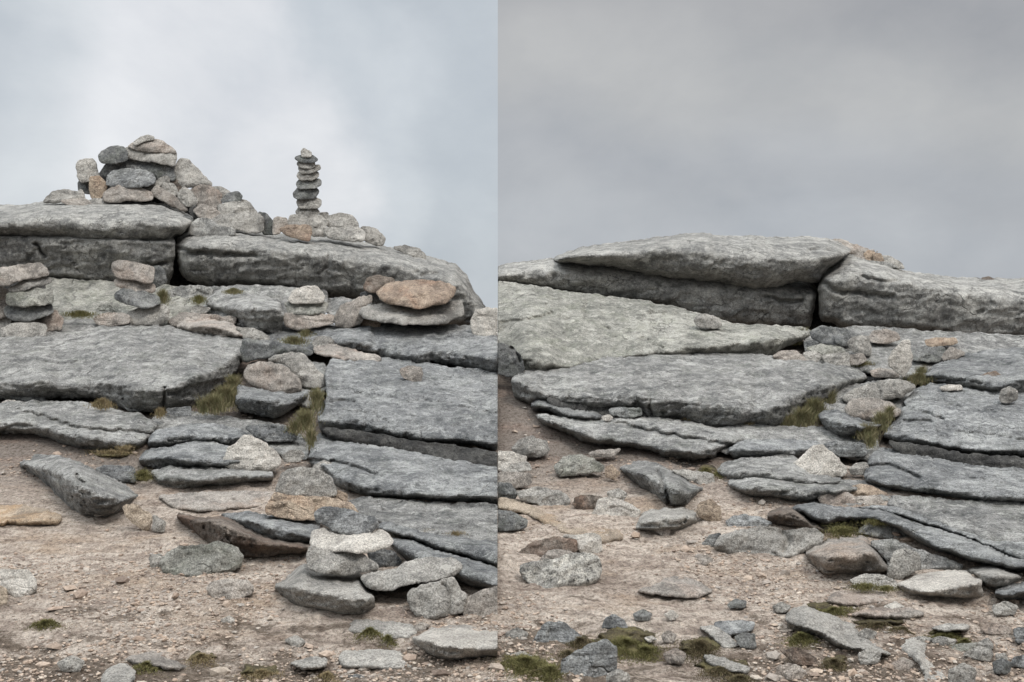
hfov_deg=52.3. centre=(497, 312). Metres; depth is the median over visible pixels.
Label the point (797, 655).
stone
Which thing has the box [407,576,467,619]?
boulder
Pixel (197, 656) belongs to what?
moss cushion
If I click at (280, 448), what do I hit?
bedrock ledge
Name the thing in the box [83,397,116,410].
grass tuft
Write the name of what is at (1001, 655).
stone
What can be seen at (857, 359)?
stone
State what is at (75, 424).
rock slab
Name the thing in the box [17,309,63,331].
stone
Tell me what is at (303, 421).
grass tuft
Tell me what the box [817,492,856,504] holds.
stone
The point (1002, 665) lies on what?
stone
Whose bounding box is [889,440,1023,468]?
rock slab
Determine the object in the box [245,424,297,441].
boulder
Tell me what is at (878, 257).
stone
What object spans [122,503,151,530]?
stone
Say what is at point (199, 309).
stone
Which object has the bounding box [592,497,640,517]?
boulder
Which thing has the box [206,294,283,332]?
boulder
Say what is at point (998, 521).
rock slab
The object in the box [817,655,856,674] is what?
moss cushion
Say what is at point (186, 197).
stone
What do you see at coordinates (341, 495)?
stone
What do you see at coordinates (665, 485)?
boulder
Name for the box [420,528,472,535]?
grass tuft
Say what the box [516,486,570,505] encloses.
boulder
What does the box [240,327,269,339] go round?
stone
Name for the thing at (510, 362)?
boulder
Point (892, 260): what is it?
boulder
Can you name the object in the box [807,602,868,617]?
moss cushion
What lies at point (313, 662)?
stone
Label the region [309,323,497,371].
rock slab
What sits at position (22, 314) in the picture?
stone
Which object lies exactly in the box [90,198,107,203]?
stone
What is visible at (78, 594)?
rock chips
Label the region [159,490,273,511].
bedrock ledge
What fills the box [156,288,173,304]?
grass tuft
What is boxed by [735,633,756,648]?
boulder
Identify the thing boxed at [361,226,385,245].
boulder
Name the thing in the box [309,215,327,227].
stone
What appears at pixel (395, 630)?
rock
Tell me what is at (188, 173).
stone
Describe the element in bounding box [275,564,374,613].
boulder
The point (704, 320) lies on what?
stone
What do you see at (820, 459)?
boulder
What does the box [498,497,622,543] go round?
bedrock ledge
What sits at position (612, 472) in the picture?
stone
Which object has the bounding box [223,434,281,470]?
boulder
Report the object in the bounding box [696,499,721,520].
stone
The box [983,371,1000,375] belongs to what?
stone
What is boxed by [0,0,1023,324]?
sky
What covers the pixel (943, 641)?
stone
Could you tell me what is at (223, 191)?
stone
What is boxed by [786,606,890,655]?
bedrock ledge
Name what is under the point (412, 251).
stone
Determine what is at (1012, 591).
boulder
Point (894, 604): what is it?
stone
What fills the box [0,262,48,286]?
stone
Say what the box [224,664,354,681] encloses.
moss cushion
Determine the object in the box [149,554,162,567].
stone
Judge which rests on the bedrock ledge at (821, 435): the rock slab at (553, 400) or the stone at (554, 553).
the rock slab at (553, 400)
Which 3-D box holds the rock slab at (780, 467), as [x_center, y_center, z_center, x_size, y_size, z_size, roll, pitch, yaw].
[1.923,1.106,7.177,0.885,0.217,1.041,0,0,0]
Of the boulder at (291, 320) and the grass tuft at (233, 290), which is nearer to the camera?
the boulder at (291, 320)
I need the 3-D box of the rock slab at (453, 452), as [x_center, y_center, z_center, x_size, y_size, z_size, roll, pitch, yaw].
[-0.661,1.010,7.641,1.373,0.348,0.432,0,0,6]
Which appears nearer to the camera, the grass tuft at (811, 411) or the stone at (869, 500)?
the stone at (869, 500)
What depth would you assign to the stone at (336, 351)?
9.64 m
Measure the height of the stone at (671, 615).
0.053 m
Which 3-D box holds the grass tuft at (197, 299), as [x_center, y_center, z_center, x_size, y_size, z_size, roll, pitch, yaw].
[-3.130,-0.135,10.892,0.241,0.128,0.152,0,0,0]
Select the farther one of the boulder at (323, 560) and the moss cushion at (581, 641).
the boulder at (323, 560)
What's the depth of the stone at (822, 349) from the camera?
9.76 m
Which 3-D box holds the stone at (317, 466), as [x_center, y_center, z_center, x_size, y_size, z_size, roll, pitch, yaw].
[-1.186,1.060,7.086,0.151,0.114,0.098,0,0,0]
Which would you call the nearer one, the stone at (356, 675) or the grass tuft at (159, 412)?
the stone at (356, 675)
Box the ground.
[0,341,1023,681]
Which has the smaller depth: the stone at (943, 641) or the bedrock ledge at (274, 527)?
the stone at (943, 641)
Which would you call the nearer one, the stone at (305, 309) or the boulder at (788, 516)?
the boulder at (788, 516)
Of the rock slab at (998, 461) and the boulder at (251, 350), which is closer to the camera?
the rock slab at (998, 461)
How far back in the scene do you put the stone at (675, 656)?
4.21 m
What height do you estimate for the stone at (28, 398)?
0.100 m
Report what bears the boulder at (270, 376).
on the bedrock ledge at (321, 367)
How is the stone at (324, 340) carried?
on the stone at (336, 351)
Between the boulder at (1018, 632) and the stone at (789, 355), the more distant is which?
the stone at (789, 355)
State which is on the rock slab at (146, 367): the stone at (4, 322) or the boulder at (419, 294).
the stone at (4, 322)
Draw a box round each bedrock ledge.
[0,504,61,525]
[46,277,210,327]
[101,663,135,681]
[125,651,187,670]
[152,411,308,459]
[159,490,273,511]
[168,285,212,298]
[177,513,310,557]
[203,284,327,326]
[221,511,319,542]
[240,321,333,352]
[248,361,325,407]
[326,297,371,322]
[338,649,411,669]
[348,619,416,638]
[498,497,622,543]
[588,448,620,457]
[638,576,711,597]
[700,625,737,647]
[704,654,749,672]
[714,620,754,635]
[720,423,879,461]
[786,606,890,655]
[808,479,891,505]
[819,380,915,421]
[827,589,887,605]
[852,607,923,618]
[901,638,945,681]
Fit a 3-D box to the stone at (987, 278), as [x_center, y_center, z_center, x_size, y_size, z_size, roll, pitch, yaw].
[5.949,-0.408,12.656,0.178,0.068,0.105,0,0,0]
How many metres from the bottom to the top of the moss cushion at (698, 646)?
0.077 m
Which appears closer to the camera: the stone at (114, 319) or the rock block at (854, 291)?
the stone at (114, 319)
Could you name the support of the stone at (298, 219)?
on the stone at (302, 232)
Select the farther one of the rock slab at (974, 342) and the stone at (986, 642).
the rock slab at (974, 342)
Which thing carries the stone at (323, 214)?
on the stone at (339, 220)
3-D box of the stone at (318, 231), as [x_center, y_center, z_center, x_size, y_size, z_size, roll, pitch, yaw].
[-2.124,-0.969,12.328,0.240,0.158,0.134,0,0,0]
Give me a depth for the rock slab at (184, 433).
7.70 m
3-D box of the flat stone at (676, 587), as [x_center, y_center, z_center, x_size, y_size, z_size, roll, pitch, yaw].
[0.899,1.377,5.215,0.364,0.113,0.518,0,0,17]
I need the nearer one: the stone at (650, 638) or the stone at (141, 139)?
the stone at (650, 638)
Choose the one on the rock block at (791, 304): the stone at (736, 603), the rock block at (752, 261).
the rock block at (752, 261)
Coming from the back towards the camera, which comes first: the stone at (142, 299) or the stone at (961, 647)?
the stone at (142, 299)
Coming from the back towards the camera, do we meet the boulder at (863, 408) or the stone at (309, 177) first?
the stone at (309, 177)
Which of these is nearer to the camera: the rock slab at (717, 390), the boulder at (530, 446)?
the boulder at (530, 446)
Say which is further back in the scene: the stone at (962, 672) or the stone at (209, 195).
the stone at (209, 195)
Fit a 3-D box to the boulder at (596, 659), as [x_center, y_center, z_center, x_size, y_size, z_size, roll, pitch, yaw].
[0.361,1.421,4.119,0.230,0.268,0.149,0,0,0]
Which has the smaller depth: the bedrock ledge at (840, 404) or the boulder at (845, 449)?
the boulder at (845, 449)
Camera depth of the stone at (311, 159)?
12.39 m
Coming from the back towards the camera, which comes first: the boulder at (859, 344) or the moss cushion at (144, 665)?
the boulder at (859, 344)
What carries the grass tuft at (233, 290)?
on the boulder at (263, 313)
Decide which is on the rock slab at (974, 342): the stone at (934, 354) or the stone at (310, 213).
the stone at (934, 354)
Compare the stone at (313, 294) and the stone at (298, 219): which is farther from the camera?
the stone at (298, 219)
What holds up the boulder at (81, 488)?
on the ground
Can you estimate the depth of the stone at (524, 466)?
7.15 m
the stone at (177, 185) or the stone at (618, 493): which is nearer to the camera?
the stone at (618, 493)
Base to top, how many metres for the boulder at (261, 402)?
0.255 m
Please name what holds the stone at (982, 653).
on the ground
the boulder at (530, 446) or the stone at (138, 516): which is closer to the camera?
the stone at (138, 516)
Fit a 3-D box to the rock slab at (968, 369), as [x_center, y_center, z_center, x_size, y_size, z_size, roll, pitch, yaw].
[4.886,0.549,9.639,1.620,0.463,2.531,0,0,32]
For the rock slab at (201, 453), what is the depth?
7.25 m
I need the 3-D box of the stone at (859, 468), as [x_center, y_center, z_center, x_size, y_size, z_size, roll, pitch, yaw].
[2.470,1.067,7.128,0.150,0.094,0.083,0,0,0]
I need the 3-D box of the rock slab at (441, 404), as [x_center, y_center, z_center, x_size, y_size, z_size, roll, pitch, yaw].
[-0.785,0.729,8.849,1.568,0.669,2.556,0,0,0]
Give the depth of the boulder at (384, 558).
5.44 m
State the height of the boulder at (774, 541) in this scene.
0.182 m
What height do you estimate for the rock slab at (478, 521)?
0.252 m
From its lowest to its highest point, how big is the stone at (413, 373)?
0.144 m
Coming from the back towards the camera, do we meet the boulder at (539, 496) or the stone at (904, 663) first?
the boulder at (539, 496)
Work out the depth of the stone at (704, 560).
5.46 m
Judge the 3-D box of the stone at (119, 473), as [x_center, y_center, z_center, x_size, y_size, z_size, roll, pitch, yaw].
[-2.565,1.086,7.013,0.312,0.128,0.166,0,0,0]
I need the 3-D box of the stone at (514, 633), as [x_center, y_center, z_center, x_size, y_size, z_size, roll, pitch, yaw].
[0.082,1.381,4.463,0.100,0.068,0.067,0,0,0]
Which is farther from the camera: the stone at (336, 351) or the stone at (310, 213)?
the stone at (310, 213)
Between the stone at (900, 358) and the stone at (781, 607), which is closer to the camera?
the stone at (781, 607)
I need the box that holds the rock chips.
[0,398,1023,681]
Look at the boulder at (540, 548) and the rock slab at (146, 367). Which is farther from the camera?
the rock slab at (146, 367)
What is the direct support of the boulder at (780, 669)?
on the ground
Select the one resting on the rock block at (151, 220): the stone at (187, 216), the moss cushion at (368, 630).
the stone at (187, 216)
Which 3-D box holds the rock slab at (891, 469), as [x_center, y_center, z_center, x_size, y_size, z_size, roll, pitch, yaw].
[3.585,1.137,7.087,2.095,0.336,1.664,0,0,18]
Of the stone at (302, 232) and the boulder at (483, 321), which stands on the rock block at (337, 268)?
the stone at (302, 232)
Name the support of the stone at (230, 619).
on the ground
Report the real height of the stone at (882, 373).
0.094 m
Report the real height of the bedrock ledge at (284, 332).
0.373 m
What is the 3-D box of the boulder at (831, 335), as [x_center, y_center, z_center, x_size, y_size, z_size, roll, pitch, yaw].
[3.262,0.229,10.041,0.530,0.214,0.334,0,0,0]
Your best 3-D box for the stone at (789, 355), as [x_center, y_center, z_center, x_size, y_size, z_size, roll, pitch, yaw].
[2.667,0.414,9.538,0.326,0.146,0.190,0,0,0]
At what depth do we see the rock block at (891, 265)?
12.39 m
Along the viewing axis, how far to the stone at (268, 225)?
12.44 m
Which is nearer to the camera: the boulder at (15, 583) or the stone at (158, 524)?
the boulder at (15, 583)
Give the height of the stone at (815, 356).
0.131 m
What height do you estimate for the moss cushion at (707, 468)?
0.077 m
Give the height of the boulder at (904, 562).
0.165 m
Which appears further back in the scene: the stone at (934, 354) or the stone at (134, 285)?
the stone at (134, 285)
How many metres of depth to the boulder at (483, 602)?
4.69 m
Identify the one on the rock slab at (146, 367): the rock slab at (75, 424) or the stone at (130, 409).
the stone at (130, 409)
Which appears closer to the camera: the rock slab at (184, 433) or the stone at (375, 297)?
the rock slab at (184, 433)
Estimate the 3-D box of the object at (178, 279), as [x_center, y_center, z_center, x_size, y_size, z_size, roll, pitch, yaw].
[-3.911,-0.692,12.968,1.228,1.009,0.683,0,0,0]
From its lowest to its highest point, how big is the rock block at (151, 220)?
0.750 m
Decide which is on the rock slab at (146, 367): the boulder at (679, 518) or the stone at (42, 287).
the stone at (42, 287)
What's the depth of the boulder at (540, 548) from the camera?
5.62 m
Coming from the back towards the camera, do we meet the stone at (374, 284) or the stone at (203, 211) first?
the stone at (203, 211)
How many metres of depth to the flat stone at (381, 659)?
4.20 m
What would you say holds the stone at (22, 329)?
on the rock slab at (146, 367)
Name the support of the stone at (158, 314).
on the rock slab at (146, 367)
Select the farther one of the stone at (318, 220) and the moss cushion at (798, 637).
the stone at (318, 220)
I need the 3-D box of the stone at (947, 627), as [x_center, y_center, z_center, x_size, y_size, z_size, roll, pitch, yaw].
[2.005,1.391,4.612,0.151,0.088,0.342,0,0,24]
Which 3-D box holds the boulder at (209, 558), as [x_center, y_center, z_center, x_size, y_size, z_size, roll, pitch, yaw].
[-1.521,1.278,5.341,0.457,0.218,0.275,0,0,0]
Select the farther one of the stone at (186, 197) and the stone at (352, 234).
the stone at (186, 197)
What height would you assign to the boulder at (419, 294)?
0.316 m
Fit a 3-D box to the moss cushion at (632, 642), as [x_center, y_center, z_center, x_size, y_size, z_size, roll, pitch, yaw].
[0.535,1.411,4.418,0.638,0.074,0.413,0,0,-24]
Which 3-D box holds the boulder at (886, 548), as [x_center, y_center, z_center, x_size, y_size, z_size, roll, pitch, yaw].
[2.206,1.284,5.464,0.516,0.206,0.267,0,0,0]
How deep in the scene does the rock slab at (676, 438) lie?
7.77 m
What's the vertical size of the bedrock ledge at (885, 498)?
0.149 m
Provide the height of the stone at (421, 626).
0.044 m
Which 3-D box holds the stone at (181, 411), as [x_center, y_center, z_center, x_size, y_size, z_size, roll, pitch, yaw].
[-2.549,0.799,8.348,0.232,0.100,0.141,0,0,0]
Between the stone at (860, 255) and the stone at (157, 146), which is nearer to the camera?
the stone at (860, 255)
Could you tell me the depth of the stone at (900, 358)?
8.95 m
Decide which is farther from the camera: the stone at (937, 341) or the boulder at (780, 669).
the stone at (937, 341)
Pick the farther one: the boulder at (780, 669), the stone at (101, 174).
the stone at (101, 174)
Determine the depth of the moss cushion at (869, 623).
4.61 m
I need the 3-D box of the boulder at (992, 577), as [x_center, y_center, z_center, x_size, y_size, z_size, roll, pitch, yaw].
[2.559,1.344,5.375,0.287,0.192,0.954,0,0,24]
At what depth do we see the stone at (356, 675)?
4.07 m
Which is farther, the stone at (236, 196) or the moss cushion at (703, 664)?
the stone at (236, 196)
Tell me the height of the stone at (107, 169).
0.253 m
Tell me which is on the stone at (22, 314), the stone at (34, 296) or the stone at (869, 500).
the stone at (34, 296)
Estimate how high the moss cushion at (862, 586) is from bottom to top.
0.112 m
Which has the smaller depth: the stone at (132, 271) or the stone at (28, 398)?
the stone at (28, 398)
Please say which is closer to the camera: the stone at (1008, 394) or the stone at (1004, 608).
the stone at (1004, 608)
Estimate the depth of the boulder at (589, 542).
5.66 m
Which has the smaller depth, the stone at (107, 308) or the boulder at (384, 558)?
the boulder at (384, 558)
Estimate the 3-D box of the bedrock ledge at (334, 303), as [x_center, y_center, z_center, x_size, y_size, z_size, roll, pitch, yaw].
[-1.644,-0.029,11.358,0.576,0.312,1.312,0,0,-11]
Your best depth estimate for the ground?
5.04 m
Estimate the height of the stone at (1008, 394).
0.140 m
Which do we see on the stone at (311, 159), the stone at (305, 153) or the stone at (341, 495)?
the stone at (305, 153)
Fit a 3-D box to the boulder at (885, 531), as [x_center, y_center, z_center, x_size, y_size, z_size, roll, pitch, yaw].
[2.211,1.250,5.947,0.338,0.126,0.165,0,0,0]
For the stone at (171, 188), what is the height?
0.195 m
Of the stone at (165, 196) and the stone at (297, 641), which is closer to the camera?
the stone at (297, 641)
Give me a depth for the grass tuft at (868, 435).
7.74 m
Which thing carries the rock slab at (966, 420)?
on the ground
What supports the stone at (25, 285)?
on the stone at (34, 296)
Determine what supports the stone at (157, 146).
on the stone at (169, 159)
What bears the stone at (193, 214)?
on the rock block at (151, 220)
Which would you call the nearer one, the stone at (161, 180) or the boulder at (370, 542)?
the boulder at (370, 542)
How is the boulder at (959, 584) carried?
on the ground
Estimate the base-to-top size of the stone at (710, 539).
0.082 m
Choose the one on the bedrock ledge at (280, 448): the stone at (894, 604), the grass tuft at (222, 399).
the grass tuft at (222, 399)
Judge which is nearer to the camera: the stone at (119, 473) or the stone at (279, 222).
the stone at (119, 473)
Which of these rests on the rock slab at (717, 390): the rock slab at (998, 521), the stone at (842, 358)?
the stone at (842, 358)
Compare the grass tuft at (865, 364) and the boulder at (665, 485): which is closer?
the boulder at (665, 485)
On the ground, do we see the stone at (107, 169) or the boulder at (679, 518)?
the boulder at (679, 518)
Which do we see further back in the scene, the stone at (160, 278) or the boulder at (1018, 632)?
the stone at (160, 278)
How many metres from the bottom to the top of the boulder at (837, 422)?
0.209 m
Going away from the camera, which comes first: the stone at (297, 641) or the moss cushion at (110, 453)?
the stone at (297, 641)
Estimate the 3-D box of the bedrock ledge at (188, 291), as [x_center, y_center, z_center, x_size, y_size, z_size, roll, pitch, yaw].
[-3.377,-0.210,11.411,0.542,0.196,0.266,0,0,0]
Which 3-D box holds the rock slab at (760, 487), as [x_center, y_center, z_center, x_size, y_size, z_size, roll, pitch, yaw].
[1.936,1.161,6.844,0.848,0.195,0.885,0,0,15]
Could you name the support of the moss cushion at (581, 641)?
on the ground
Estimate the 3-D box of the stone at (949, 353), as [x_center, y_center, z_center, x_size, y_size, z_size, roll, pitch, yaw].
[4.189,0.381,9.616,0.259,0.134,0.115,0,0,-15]
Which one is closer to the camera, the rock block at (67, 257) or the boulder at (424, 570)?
the boulder at (424, 570)
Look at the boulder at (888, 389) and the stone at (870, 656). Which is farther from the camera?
the boulder at (888, 389)
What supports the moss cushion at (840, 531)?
on the ground
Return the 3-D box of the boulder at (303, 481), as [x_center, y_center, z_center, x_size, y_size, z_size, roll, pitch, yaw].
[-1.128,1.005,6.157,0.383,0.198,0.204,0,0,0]
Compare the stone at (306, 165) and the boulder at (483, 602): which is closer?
the boulder at (483, 602)
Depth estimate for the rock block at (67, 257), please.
11.75 m
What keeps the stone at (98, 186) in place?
on the rock block at (151, 220)
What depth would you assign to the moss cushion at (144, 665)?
4.15 m
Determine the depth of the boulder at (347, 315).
10.39 m
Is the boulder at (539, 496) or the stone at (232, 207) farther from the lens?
the stone at (232, 207)
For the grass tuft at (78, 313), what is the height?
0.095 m
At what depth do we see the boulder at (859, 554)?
5.29 m
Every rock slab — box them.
[0,319,243,411]
[0,400,157,450]
[139,440,240,468]
[148,423,250,447]
[152,465,273,488]
[308,432,497,504]
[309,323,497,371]
[318,357,497,449]
[320,427,497,467]
[349,496,497,541]
[377,522,497,566]
[391,538,497,588]
[498,281,809,370]
[511,352,866,427]
[531,399,603,420]
[536,414,743,459]
[547,396,686,420]
[717,454,842,483]
[728,438,820,458]
[728,477,857,501]
[792,502,1023,571]
[803,325,1023,379]
[855,505,1023,558]
[859,376,880,383]
[864,447,1023,502]
[884,383,1023,456]
[887,495,1023,541]
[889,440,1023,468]
[923,347,1023,391]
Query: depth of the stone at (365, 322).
10.46 m
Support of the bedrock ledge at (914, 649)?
on the ground
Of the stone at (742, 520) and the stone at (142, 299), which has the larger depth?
the stone at (142, 299)
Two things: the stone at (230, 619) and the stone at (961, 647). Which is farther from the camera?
the stone at (230, 619)
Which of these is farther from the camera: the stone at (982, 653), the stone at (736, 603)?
the stone at (736, 603)
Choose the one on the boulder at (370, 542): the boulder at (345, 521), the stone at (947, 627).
the boulder at (345, 521)
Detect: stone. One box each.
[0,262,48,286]
[0,266,45,322]
[0,287,8,318]
[0,318,10,328]
[0,322,47,336]
[0,585,7,604]
[4,304,53,321]
[6,287,53,307]
[8,277,51,291]
[9,395,45,401]
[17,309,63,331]
[43,189,84,203]
[57,655,84,671]
[61,198,91,204]
[76,158,99,182]
[77,181,89,193]
[89,175,107,197]
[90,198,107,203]
[93,312,129,326]
[95,465,135,482]
[96,304,120,312]
[98,145,127,163]
[99,169,190,213]
[102,162,126,176]
[103,185,153,202]
[106,168,155,188]
[111,260,154,283]
[114,278,155,292]
[114,288,160,308]
[119,401,152,412]
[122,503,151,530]
[125,147,176,166]
[125,159,175,180]
[126,304,169,325]
[128,139,175,153]
[133,135,153,145]
[144,176,169,190]
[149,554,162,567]
[151,186,187,211]
[152,265,166,287]
[152,515,165,532]
[161,183,177,196]
[166,406,191,415]
[167,312,236,326]
[170,180,181,190]
[174,158,211,187]
[177,187,197,206]
[182,214,192,230]
[189,205,197,218]
[189,305,209,313]
[190,184,221,209]
[193,204,219,218]
[212,186,229,197]
[217,201,248,213]
[220,616,234,623]
[221,191,242,202]
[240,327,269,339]
[241,199,256,211]
[258,212,272,234]
[272,216,287,234]
[280,224,311,240]
[281,450,304,462]
[284,301,327,314]
[285,635,304,646]
[288,214,309,224]
[288,285,324,303]
[291,656,327,669]
[293,188,318,199]
[295,155,317,162]
[295,208,319,217]
[296,178,321,189]
[296,197,321,209]
[297,162,314,168]
[297,172,318,180]
[298,164,320,173]
[301,148,311,157]
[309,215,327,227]
[310,224,326,236]
[312,336,334,346]
[313,344,380,361]
[313,460,330,473]
[319,212,328,216]
[324,213,358,227]
[324,227,365,241]
[330,490,347,500]
[348,674,364,677]
[360,291,378,301]
[360,318,380,326]
[363,275,394,292]
[393,245,425,258]
[399,365,422,381]
[414,622,428,630]
[498,451,526,470]
[498,472,531,488]
[498,482,516,498]
[498,510,527,531]
[502,461,531,471]
[505,627,527,638]
[509,651,531,655]
[540,549,572,559]
[572,495,602,509]
[601,414,612,421]
[602,614,627,628]
[605,465,619,479]
[606,669,629,681]
[607,488,626,499]
[609,407,641,417]
[633,609,651,620]
[645,636,656,641]
[654,528,670,535]
[661,630,676,642]
[663,648,685,663]
[664,610,677,620]
[693,313,721,328]
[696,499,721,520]
[697,555,712,565]
[702,533,720,546]
[726,514,771,526]
[727,599,746,607]
[772,602,790,612]
[773,350,804,359]
[783,647,817,665]
[783,664,805,680]
[803,351,823,361]
[807,343,848,354]
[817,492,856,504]
[822,352,850,366]
[833,239,877,254]
[849,462,868,474]
[850,353,866,365]
[850,574,896,589]
[851,484,887,495]
[854,252,865,258]
[854,495,883,505]
[858,628,876,639]
[858,648,880,664]
[864,250,874,260]
[870,368,899,377]
[872,253,883,261]
[884,601,904,608]
[888,340,912,377]
[892,657,913,670]
[912,346,945,362]
[912,636,931,641]
[925,337,957,346]
[931,636,955,645]
[932,623,969,631]
[939,384,962,390]
[941,347,964,360]
[948,663,976,681]
[950,642,977,651]
[964,646,993,661]
[976,637,993,648]
[981,276,993,279]
[981,622,1010,634]
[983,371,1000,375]
[992,601,1017,615]
[992,658,1012,673]
[995,653,1007,659]
[999,386,1017,403]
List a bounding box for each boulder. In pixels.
[0,569,36,597]
[20,454,137,516]
[159,541,243,576]
[177,317,242,337]
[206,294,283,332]
[206,578,253,599]
[211,212,264,233]
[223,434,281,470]
[235,384,307,417]
[240,338,312,362]
[243,361,301,393]
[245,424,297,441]
[265,492,358,520]
[268,352,325,388]
[275,466,336,496]
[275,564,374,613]
[283,312,334,329]
[306,546,378,575]
[309,527,393,553]
[314,506,378,534]
[334,295,372,327]
[359,300,463,325]
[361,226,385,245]
[361,556,462,590]
[367,549,400,567]
[376,279,455,308]
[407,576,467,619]
[413,624,497,659]
[463,585,497,615]
[470,307,497,335]
[498,343,524,376]
[511,435,549,457]
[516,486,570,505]
[518,536,577,556]
[519,552,601,588]
[533,621,580,644]
[554,454,603,476]
[561,639,617,676]
[562,533,602,552]
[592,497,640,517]
[620,460,702,505]
[636,507,696,531]
[672,469,714,484]
[714,526,823,556]
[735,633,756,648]
[767,506,824,532]
[775,663,791,675]
[793,444,846,476]
[806,535,887,575]
[810,325,859,346]
[818,409,885,436]
[823,440,867,457]
[842,379,915,402]
[844,397,900,420]
[847,335,871,355]
[858,522,908,538]
[869,329,899,343]
[871,539,962,569]
[882,255,903,268]
[886,548,920,579]
[897,569,983,598]
[967,565,1021,588]
[995,581,1023,599]
[1011,655,1023,668]
[1013,627,1023,643]
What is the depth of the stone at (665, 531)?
5.91 m
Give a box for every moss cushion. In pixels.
[15,618,72,631]
[75,443,147,457]
[128,467,154,483]
[131,660,170,677]
[184,650,221,672]
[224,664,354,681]
[334,626,404,649]
[471,650,583,681]
[553,635,598,657]
[562,626,677,665]
[661,636,743,666]
[671,658,775,681]
[697,463,726,480]
[774,631,829,649]
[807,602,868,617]
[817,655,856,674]
[821,518,889,540]
[838,581,906,593]
[852,618,929,636]
[923,629,980,640]
[944,637,972,646]
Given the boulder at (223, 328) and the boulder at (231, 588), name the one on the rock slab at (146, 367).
the boulder at (223, 328)
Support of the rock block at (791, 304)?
on the rock slab at (543, 328)
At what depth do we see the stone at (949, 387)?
8.66 m
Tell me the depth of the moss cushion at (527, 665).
4.10 m
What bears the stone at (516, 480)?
on the ground
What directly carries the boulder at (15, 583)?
on the ground
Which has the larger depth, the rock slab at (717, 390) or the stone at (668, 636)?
the rock slab at (717, 390)
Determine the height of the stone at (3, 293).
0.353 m
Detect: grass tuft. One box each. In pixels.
[61,310,108,318]
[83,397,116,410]
[150,406,169,418]
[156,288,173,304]
[188,294,208,305]
[192,373,245,415]
[221,287,244,294]
[274,329,318,346]
[283,386,327,449]
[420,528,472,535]
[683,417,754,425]
[781,388,841,426]
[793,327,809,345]
[851,359,877,367]
[852,404,899,448]
[902,365,936,385]
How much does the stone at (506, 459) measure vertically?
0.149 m
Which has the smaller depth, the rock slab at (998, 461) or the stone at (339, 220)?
the rock slab at (998, 461)
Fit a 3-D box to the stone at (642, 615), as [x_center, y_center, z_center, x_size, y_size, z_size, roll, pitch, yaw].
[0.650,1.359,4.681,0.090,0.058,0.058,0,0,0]
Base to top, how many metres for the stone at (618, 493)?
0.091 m
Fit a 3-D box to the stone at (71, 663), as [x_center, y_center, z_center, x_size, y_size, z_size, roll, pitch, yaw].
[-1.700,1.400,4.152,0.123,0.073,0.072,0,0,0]
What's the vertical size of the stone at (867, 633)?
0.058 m
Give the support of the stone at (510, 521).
on the ground
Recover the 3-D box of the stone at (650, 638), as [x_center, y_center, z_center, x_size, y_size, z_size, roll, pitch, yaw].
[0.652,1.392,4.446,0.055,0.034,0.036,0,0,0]
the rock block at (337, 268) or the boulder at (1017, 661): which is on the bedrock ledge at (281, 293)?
the rock block at (337, 268)
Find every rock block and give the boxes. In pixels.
[0,199,191,239]
[0,235,174,284]
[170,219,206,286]
[175,230,485,325]
[188,218,235,236]
[498,258,816,327]
[554,232,850,288]
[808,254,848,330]
[818,254,1023,334]
[835,256,898,268]
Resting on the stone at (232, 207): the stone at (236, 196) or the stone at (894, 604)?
the stone at (236, 196)
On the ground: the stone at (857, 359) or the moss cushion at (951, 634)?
the moss cushion at (951, 634)
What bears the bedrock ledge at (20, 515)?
on the ground
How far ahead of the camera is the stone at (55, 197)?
12.70 m
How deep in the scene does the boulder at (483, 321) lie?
10.11 m
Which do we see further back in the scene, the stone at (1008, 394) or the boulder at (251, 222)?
the boulder at (251, 222)
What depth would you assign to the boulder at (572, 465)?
7.10 m
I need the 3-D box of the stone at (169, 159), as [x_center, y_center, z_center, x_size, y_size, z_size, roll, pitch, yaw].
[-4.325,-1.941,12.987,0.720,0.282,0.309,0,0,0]
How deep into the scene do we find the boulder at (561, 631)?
4.42 m
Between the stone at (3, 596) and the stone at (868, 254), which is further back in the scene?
the stone at (868, 254)
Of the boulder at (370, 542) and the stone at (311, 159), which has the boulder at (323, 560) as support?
the boulder at (370, 542)
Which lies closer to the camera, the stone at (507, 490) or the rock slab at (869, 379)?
the stone at (507, 490)
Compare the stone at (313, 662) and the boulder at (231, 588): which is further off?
the boulder at (231, 588)
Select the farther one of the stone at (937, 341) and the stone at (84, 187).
the stone at (84, 187)
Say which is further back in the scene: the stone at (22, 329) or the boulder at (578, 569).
the stone at (22, 329)
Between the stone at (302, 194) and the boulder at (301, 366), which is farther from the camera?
the stone at (302, 194)
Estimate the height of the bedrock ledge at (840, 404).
0.348 m
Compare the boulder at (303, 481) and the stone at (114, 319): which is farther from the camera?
the stone at (114, 319)
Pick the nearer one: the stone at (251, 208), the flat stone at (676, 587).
the flat stone at (676, 587)
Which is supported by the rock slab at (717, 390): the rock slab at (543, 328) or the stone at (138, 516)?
the rock slab at (543, 328)

